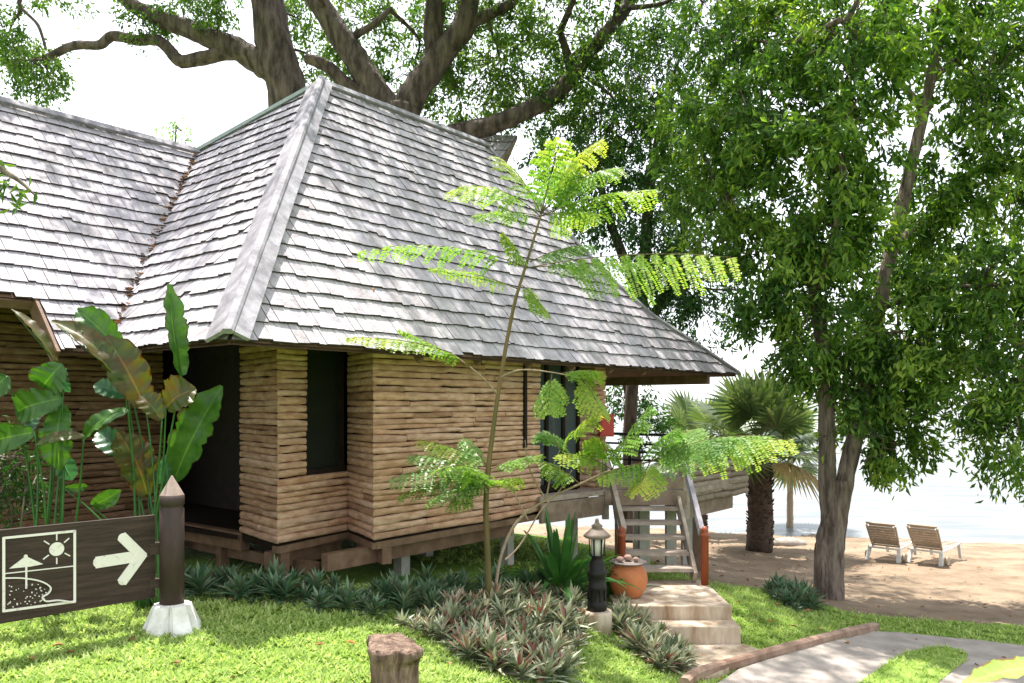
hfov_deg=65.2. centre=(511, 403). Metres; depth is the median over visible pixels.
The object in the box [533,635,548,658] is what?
rosette plant
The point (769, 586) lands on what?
rosette plant
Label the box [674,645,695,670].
rosette plant
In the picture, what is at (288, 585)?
rosette plant
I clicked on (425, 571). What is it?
rosette plant
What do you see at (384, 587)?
rosette plant
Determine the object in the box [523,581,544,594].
rosette plant
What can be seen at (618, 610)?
rosette plant
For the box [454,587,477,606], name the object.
rosette plant
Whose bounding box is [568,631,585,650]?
rosette plant
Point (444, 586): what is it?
rosette plant
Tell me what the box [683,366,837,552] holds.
fan palm
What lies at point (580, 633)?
rosette plant
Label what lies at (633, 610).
rosette plant
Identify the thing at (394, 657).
tree stump
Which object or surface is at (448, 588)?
rosette plant
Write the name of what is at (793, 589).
rosette plant
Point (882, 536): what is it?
sun lounger
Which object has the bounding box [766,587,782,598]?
rosette plant
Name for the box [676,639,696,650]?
rosette plant
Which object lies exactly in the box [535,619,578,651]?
rosette plant
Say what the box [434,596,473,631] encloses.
rosette plant
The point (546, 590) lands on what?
rosette plant
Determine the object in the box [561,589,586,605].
rosette plant
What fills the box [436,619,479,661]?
rosette plant
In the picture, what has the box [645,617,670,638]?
rosette plant
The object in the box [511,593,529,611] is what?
rosette plant
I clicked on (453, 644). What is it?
rosette plant
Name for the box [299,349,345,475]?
window
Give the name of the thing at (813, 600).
rosette plant
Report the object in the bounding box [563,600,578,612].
rosette plant
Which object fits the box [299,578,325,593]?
rosette plant
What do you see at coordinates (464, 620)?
rosette plant
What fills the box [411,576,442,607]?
rosette plant
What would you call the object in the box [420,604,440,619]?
rosette plant
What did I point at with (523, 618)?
rosette plant
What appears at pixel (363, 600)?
rosette plant
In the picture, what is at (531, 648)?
rosette plant
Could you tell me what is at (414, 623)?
rosette plant
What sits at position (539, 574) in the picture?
rosette plant
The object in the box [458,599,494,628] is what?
rosette plant
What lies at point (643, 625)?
rosette plant
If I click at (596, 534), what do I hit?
garden lantern
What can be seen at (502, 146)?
roof gable
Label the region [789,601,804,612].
rosette plant
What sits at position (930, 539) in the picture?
sun lounger
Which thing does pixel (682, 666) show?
rosette plant
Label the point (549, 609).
rosette plant
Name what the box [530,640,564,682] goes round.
rosette plant
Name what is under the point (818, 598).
rosette plant
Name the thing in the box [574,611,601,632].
rosette plant
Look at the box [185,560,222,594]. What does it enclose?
rosette plant
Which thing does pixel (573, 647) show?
rosette plant
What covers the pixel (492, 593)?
rosette plant
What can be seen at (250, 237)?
bungalow
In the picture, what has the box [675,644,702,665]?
rosette plant
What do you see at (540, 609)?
rosette plant
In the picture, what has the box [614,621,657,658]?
rosette plant
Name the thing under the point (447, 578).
rosette plant
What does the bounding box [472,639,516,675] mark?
rosette plant
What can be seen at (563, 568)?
spider lily
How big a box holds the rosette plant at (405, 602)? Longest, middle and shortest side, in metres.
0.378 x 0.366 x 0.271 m
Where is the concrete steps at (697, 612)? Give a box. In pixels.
[609,580,740,643]
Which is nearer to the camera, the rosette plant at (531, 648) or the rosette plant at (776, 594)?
the rosette plant at (531, 648)
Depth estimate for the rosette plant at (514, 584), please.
8.19 m
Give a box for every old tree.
[0,0,352,111]
[296,0,751,183]
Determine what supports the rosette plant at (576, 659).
on the ground at (944, 587)
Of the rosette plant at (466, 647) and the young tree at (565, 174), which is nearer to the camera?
the rosette plant at (466, 647)
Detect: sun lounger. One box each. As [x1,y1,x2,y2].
[865,522,916,562]
[906,523,961,566]
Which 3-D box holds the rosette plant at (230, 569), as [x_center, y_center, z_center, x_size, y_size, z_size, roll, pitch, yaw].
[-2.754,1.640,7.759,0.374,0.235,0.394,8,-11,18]
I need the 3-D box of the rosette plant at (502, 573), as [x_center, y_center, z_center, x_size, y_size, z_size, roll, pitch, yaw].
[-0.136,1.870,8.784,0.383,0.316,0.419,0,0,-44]
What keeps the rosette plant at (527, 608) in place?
on the ground at (944, 587)
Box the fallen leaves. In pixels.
[28,533,1016,678]
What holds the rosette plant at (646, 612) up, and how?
on the ground at (944, 587)
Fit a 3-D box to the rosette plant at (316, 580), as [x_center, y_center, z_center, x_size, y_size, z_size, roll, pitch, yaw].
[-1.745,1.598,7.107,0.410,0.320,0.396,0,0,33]
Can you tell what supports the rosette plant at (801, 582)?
on the ground at (944, 587)
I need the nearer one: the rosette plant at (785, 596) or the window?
the window
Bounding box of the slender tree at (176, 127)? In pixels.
[154,114,199,146]
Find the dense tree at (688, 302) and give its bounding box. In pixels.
[513,0,796,542]
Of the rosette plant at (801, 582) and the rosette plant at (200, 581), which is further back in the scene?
the rosette plant at (801, 582)
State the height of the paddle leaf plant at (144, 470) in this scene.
2.681 m
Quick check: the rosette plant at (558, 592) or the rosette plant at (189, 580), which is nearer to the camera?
the rosette plant at (189, 580)
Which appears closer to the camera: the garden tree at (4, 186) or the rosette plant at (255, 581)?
the garden tree at (4, 186)
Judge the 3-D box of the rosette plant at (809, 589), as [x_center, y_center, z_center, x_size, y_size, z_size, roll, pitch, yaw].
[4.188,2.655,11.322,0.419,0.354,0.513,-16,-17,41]
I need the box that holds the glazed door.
[533,364,579,492]
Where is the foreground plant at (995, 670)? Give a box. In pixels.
[961,656,1023,682]
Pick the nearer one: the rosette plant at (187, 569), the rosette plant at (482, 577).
the rosette plant at (187, 569)
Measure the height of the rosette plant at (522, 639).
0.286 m
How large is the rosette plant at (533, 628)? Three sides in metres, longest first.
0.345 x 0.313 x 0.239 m
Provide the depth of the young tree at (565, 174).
7.48 m
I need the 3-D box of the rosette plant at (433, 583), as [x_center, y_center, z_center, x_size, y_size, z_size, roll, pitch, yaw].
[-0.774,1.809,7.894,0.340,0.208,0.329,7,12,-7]
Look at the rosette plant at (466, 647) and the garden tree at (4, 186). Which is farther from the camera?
the rosette plant at (466, 647)
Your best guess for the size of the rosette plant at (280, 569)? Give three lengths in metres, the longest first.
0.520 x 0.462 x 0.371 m
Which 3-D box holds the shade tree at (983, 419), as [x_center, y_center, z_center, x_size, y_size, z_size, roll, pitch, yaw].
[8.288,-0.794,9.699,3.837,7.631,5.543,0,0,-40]
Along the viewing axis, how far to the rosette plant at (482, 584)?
8.21 m
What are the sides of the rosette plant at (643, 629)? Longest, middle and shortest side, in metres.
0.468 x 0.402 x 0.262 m
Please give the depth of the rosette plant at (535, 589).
8.28 m
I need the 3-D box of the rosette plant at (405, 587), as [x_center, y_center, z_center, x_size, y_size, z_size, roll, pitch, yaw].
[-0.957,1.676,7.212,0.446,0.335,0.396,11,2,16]
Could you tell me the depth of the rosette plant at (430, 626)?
6.63 m
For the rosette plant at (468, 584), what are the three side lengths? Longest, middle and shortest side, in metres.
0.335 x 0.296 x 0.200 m
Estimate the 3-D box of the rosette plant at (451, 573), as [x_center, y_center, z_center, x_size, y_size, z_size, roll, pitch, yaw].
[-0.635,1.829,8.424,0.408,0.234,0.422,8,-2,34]
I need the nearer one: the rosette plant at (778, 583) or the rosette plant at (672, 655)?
the rosette plant at (672, 655)
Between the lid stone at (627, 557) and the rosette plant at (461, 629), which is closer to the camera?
the rosette plant at (461, 629)
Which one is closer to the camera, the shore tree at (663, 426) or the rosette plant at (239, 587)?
the rosette plant at (239, 587)
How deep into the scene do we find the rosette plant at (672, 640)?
8.01 m
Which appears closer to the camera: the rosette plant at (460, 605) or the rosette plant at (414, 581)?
the rosette plant at (460, 605)
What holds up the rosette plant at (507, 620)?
on the ground at (944, 587)
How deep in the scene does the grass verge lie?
8.27 m
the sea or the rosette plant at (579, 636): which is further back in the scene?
the sea
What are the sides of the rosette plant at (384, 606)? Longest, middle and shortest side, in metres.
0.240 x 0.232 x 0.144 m
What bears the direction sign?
on the ground at (944, 587)
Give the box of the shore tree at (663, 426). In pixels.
[606,385,682,471]
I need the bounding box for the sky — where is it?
[0,0,1023,403]
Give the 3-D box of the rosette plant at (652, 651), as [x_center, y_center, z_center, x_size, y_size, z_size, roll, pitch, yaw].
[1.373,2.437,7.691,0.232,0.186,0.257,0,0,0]
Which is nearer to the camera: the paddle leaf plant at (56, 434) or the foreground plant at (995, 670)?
the foreground plant at (995, 670)
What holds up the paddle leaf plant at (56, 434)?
on the ground at (944, 587)
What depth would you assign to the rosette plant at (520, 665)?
6.24 m
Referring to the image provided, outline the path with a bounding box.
[718,631,1023,682]
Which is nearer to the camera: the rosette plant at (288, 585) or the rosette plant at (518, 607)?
the rosette plant at (288, 585)
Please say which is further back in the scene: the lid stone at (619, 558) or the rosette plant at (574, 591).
the lid stone at (619, 558)
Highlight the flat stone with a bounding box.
[773,537,806,545]
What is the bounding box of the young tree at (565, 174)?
[345,136,798,598]
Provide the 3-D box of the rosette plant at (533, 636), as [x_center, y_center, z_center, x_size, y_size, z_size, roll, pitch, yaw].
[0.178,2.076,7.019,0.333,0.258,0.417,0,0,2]
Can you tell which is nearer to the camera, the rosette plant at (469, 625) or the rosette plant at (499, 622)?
the rosette plant at (469, 625)
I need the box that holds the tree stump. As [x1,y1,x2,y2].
[366,633,422,682]
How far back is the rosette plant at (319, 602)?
6.74 m
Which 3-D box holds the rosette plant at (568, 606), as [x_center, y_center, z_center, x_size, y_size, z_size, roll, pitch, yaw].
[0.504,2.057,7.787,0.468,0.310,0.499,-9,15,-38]
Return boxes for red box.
[599,414,614,436]
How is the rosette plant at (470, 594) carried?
on the ground at (944, 587)
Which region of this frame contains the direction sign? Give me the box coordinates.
[0,475,201,636]
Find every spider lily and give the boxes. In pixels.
[504,507,643,601]
[581,551,665,598]
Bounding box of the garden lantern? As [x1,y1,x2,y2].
[583,518,611,636]
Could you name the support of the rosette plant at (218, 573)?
on the ground at (944, 587)
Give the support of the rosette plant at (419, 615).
on the ground at (944, 587)
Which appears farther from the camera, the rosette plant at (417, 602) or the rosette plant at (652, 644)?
the rosette plant at (652, 644)
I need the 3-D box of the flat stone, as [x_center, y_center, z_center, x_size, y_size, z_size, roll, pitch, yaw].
[6.778,3.445,19.664,0.949,0.336,0.486,0,0,0]
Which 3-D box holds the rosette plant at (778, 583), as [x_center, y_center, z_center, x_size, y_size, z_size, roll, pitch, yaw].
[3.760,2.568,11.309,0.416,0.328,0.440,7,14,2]
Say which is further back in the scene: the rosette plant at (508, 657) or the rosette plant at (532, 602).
the rosette plant at (532, 602)
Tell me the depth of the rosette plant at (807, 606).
10.60 m
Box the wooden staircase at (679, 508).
[602,459,708,585]
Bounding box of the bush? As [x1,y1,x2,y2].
[0,413,58,528]
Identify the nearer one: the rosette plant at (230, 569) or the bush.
the bush
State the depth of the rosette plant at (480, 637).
6.44 m
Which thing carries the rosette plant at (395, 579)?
on the ground at (944, 587)
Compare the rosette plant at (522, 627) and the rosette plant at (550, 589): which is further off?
the rosette plant at (550, 589)
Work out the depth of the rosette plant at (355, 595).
7.06 m
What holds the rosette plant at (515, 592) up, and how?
on the ground at (944, 587)
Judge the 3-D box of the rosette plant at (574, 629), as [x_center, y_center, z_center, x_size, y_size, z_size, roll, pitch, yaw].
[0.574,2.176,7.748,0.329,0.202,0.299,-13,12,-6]
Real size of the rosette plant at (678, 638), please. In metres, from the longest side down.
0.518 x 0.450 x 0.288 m
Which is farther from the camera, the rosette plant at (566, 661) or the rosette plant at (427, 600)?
the rosette plant at (427, 600)
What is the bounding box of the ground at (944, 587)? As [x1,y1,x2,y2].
[0,524,1023,682]
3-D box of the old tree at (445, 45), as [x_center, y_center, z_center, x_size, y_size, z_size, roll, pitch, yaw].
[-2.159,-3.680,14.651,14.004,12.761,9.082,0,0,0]
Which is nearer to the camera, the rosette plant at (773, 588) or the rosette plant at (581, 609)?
the rosette plant at (581, 609)
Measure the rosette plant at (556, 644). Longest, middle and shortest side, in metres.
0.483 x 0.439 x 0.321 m
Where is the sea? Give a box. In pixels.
[517,404,1023,543]
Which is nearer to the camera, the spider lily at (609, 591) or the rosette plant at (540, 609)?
the rosette plant at (540, 609)
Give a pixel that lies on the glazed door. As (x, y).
(562, 427)
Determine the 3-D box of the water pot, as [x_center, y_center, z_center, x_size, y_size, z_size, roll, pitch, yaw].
[1.355,2.042,9.350,0.456,0.415,0.456,0,0,0]
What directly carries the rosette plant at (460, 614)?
on the ground at (944, 587)
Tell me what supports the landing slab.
on the ground at (944, 587)
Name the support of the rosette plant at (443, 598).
on the ground at (944, 587)
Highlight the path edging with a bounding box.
[678,622,878,682]
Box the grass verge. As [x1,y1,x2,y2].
[859,647,967,682]
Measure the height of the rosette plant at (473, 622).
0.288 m
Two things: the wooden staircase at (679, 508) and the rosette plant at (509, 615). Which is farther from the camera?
the wooden staircase at (679, 508)
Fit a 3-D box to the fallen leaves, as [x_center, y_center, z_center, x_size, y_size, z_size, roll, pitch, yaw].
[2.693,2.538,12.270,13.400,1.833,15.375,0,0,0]
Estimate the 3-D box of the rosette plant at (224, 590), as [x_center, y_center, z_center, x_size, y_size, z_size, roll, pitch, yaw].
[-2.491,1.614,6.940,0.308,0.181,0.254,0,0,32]
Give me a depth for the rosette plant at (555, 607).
7.84 m
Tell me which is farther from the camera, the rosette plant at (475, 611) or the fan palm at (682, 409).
the fan palm at (682, 409)
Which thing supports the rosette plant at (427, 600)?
on the ground at (944, 587)
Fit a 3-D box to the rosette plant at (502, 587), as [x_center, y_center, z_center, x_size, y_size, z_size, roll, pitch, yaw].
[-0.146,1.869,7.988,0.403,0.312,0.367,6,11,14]
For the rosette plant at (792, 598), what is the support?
on the ground at (944, 587)
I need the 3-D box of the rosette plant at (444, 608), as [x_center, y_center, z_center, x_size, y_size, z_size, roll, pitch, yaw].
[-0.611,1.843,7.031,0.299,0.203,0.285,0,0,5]
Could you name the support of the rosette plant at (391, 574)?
on the ground at (944, 587)
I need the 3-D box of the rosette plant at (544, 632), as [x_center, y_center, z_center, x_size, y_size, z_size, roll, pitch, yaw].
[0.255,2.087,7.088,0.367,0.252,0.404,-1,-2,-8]
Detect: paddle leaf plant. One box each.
[0,309,84,616]
[51,284,222,610]
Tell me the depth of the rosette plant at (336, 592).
6.93 m
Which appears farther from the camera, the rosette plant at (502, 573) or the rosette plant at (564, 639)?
the rosette plant at (502, 573)
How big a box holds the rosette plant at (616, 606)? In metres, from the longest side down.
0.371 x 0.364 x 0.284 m
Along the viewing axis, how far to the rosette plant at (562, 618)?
7.67 m
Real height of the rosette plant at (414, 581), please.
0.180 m
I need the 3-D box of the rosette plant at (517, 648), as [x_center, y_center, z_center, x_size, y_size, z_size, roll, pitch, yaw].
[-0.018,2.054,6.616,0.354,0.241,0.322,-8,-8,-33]
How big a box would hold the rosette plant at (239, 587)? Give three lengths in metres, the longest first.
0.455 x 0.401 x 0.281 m
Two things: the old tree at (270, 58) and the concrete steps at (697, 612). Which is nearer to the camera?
the concrete steps at (697, 612)
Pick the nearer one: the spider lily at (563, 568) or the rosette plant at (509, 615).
the rosette plant at (509, 615)
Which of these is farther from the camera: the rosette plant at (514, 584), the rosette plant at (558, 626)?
the rosette plant at (514, 584)
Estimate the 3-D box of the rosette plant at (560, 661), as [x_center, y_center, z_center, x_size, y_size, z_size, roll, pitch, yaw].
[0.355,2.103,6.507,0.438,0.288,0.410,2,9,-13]
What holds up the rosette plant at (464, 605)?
on the ground at (944, 587)
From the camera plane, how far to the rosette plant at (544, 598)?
7.80 m
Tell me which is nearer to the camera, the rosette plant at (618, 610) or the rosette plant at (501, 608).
the rosette plant at (501, 608)
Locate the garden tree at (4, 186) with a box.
[0,160,37,214]
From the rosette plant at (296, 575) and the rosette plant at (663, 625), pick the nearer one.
the rosette plant at (296, 575)
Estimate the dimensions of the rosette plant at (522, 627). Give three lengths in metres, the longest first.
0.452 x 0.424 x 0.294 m
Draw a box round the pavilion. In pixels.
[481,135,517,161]
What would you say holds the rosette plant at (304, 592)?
on the ground at (944, 587)
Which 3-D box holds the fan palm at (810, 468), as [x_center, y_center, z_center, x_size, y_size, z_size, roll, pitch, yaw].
[8.213,1.926,23.824,3.077,3.624,3.232,0,0,20]
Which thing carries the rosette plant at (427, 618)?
on the ground at (944, 587)
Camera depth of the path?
8.48 m
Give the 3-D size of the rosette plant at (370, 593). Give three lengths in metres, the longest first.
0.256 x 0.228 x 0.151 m
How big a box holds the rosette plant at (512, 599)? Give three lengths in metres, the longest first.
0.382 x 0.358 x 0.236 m
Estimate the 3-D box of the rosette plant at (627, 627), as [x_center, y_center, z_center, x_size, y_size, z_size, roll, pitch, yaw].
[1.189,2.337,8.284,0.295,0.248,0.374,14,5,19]
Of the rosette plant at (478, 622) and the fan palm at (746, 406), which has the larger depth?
the fan palm at (746, 406)
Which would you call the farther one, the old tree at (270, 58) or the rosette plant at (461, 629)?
the old tree at (270, 58)
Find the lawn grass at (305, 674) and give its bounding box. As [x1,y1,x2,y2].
[0,535,1023,682]
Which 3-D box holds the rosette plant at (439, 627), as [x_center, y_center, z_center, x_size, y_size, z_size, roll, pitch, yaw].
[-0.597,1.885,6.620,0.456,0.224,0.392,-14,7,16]
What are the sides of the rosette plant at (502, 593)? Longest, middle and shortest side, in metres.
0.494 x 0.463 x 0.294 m
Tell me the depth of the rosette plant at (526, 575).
9.07 m
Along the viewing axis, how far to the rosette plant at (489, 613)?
7.25 m
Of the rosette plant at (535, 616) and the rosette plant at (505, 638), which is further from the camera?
the rosette plant at (535, 616)
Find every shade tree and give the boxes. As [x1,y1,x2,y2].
[635,0,1023,600]
[907,159,1023,506]
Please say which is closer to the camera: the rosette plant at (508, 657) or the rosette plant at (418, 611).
the rosette plant at (508, 657)
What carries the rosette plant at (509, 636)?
on the ground at (944, 587)
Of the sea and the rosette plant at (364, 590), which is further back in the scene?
the sea
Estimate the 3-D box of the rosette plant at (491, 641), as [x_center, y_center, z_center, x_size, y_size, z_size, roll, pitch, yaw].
[-0.175,1.932,6.358,0.512,0.351,0.440,11,-10,13]
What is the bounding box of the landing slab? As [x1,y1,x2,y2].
[685,644,758,680]
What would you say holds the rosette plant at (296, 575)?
on the ground at (944, 587)
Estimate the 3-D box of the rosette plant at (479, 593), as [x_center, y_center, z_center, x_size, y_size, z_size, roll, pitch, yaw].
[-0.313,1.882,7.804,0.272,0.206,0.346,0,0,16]
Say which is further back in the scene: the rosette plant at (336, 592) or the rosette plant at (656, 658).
the rosette plant at (656, 658)
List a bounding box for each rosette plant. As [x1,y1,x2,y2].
[185,560,221,602]
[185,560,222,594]
[185,566,194,587]
[207,565,226,587]
[208,579,219,592]
[211,562,247,589]
[211,564,242,583]
[213,580,231,597]
[217,569,257,603]
[230,564,267,600]
[249,570,302,606]
[250,554,293,590]
[258,568,309,605]
[284,565,308,589]
[291,579,313,604]
[298,567,333,598]
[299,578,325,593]
[300,585,338,612]
[320,570,345,594]
[324,576,365,615]
[326,583,351,603]
[350,589,371,603]
[352,593,370,610]
[355,591,394,619]
[359,589,372,597]
[362,576,381,591]
[365,588,381,603]
[373,571,400,603]
[378,597,394,611]
[379,572,404,596]
[379,580,417,607]
[380,568,399,586]
[387,572,422,612]
[388,586,417,615]
[393,609,415,627]
[400,574,417,588]
[407,613,423,627]
[407,615,425,633]
[409,591,426,606]
[410,576,419,587]
[411,561,443,583]
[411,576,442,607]
[412,607,425,618]
[414,593,442,611]
[414,615,441,636]
[415,586,444,614]
[418,612,435,630]
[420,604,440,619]
[422,617,458,648]
[425,577,440,590]
[428,612,458,635]
[433,579,451,593]
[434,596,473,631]
[435,586,472,618]
[435,602,446,615]
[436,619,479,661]
[437,571,465,591]
[438,589,464,606]
[438,602,476,627]
[439,567,465,582]
[441,584,466,593]
[444,590,469,606]
[444,636,462,655]
[448,620,478,639]
[450,571,477,593]
[450,629,485,662]
[453,613,471,629]
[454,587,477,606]
[454,587,490,608]
[456,622,497,662]
[458,568,477,589]
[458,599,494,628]
[458,603,481,624]
[460,575,477,591]
[462,598,479,611]
[462,626,515,670]
[464,614,497,636]
[466,613,519,651]
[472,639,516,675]
[473,574,493,590]
[473,579,484,592]
[473,588,484,602]
[474,565,505,587]
[474,581,516,603]
[475,615,500,634]
[477,592,496,615]
[478,608,499,625]
[479,582,509,612]
[480,577,506,590]
[482,632,520,651]
[483,642,525,674]
[488,592,516,624]
[491,561,515,583]
[492,615,514,629]
[496,640,549,682]
[497,611,522,623]
[498,612,521,641]
[499,622,524,644]
[501,575,512,589]
[501,590,520,603]
[503,582,526,600]
[504,578,541,598]
[504,594,526,616]
[505,638,531,657]
[509,618,538,643]
[509,626,543,657]
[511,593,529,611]
[516,614,532,624]
[517,608,541,622]
[517,637,549,672]
[518,565,539,589]
[520,579,545,601]
[521,600,534,619]
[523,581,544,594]
[523,595,548,618]
[524,591,564,622]
[526,616,543,635]
[527,597,557,628]
[527,649,568,682]
[528,627,545,644]
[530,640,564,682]
[531,607,552,630]
[532,644,582,682]
[533,563,545,580]
[533,634,573,671]
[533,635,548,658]
[534,625,551,641]
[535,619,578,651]
[536,588,559,599]
[538,600,566,625]
[542,584,563,597]
[546,603,587,634]
[548,618,573,638]
[550,596,589,635]
[550,598,565,620]
[550,629,570,652]
[551,584,564,601]
[553,650,581,682]
[555,580,587,611]
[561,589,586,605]
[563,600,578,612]
[564,645,588,670]
[565,641,579,657]
[567,617,587,634]
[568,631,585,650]
[571,602,588,615]
[571,648,585,666]
[573,627,592,644]
[573,634,587,644]
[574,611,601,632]
[608,591,633,606]
[609,600,624,628]
[610,599,627,613]
[611,603,641,631]
[613,606,639,626]
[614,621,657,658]
[615,618,636,638]
[621,624,649,653]
[623,599,645,629]
[629,612,654,628]
[631,632,666,665]
[636,606,655,622]
[636,620,654,636]
[643,649,674,669]
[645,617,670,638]
[645,649,661,664]
[648,640,690,675]
[654,619,669,636]
[657,632,667,649]
[657,633,690,658]
[660,645,680,670]
[667,632,700,656]
[672,649,694,672]
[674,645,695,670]
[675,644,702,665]
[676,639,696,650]
[758,578,774,592]
[761,572,786,592]
[765,577,788,590]
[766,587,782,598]
[770,589,782,602]
[772,584,792,605]
[779,581,815,609]
[782,589,805,608]
[789,576,816,597]
[789,582,798,597]
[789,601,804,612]
[802,601,813,612]
[803,580,818,598]
[805,591,828,609]
[807,587,830,611]
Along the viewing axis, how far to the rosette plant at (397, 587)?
7.34 m
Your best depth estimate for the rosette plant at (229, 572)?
7.35 m
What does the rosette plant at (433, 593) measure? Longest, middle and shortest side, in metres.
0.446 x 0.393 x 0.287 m
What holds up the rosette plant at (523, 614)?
on the ground at (944, 587)
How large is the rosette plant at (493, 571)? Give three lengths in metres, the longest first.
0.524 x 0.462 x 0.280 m
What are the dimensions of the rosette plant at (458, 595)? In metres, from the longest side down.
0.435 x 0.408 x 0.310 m
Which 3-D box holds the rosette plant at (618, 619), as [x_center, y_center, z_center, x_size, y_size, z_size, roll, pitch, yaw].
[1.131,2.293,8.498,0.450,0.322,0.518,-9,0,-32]
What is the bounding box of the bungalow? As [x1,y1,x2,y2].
[0,75,748,575]
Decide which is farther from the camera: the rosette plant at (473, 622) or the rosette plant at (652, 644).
the rosette plant at (652, 644)
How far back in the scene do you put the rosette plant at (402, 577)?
7.81 m
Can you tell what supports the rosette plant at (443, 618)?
on the ground at (944, 587)
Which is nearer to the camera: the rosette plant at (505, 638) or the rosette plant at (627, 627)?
the rosette plant at (505, 638)
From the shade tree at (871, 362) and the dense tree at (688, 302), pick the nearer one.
the shade tree at (871, 362)
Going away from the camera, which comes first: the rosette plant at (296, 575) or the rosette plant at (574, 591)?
the rosette plant at (296, 575)
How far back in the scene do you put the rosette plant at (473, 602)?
7.31 m
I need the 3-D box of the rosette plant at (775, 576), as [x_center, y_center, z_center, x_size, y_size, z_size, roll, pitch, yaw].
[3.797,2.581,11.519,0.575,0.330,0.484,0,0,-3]
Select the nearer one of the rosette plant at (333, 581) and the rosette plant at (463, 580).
the rosette plant at (333, 581)
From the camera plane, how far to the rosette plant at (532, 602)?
7.75 m
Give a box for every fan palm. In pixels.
[643,387,733,527]
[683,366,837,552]
[764,414,839,527]
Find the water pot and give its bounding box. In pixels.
[609,558,647,598]
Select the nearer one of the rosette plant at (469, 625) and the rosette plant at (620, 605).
the rosette plant at (469, 625)
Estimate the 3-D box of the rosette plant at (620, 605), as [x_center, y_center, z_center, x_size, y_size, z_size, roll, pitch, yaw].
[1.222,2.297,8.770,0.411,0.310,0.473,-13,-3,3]
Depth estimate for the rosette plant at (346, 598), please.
6.78 m
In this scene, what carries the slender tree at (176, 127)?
on the ground at (944, 587)
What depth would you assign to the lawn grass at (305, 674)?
6.12 m
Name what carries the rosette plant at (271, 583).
on the ground at (944, 587)
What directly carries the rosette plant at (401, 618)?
on the ground at (944, 587)
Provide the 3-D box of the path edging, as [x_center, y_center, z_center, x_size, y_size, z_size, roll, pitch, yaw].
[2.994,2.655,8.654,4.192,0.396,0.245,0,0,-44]
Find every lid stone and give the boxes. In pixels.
[616,556,623,561]
[623,554,631,560]
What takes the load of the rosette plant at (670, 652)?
on the ground at (944, 587)
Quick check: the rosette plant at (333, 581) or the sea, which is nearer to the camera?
the rosette plant at (333, 581)
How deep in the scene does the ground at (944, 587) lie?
12.68 m
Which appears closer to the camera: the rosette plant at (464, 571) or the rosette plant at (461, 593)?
the rosette plant at (461, 593)
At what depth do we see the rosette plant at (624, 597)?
9.06 m
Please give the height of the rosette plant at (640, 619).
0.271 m
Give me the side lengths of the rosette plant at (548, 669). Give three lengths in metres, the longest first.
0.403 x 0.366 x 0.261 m
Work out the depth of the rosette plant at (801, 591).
10.69 m
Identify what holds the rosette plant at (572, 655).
on the ground at (944, 587)
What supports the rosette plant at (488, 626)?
on the ground at (944, 587)
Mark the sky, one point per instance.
(118, 87)
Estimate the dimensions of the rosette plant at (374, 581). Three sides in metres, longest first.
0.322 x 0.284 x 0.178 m
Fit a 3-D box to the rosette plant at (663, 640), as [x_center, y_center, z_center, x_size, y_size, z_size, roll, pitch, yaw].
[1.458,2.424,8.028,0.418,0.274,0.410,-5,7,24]
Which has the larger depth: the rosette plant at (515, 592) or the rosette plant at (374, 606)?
the rosette plant at (515, 592)
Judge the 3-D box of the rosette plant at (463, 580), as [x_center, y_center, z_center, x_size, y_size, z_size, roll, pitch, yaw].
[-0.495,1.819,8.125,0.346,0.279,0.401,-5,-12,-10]
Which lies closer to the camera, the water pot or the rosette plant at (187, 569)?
the rosette plant at (187, 569)
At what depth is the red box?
11.15 m
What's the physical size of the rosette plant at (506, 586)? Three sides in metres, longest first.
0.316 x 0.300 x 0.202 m
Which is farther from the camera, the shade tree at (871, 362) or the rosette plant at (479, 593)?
the shade tree at (871, 362)
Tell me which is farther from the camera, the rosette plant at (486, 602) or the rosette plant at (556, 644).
the rosette plant at (486, 602)

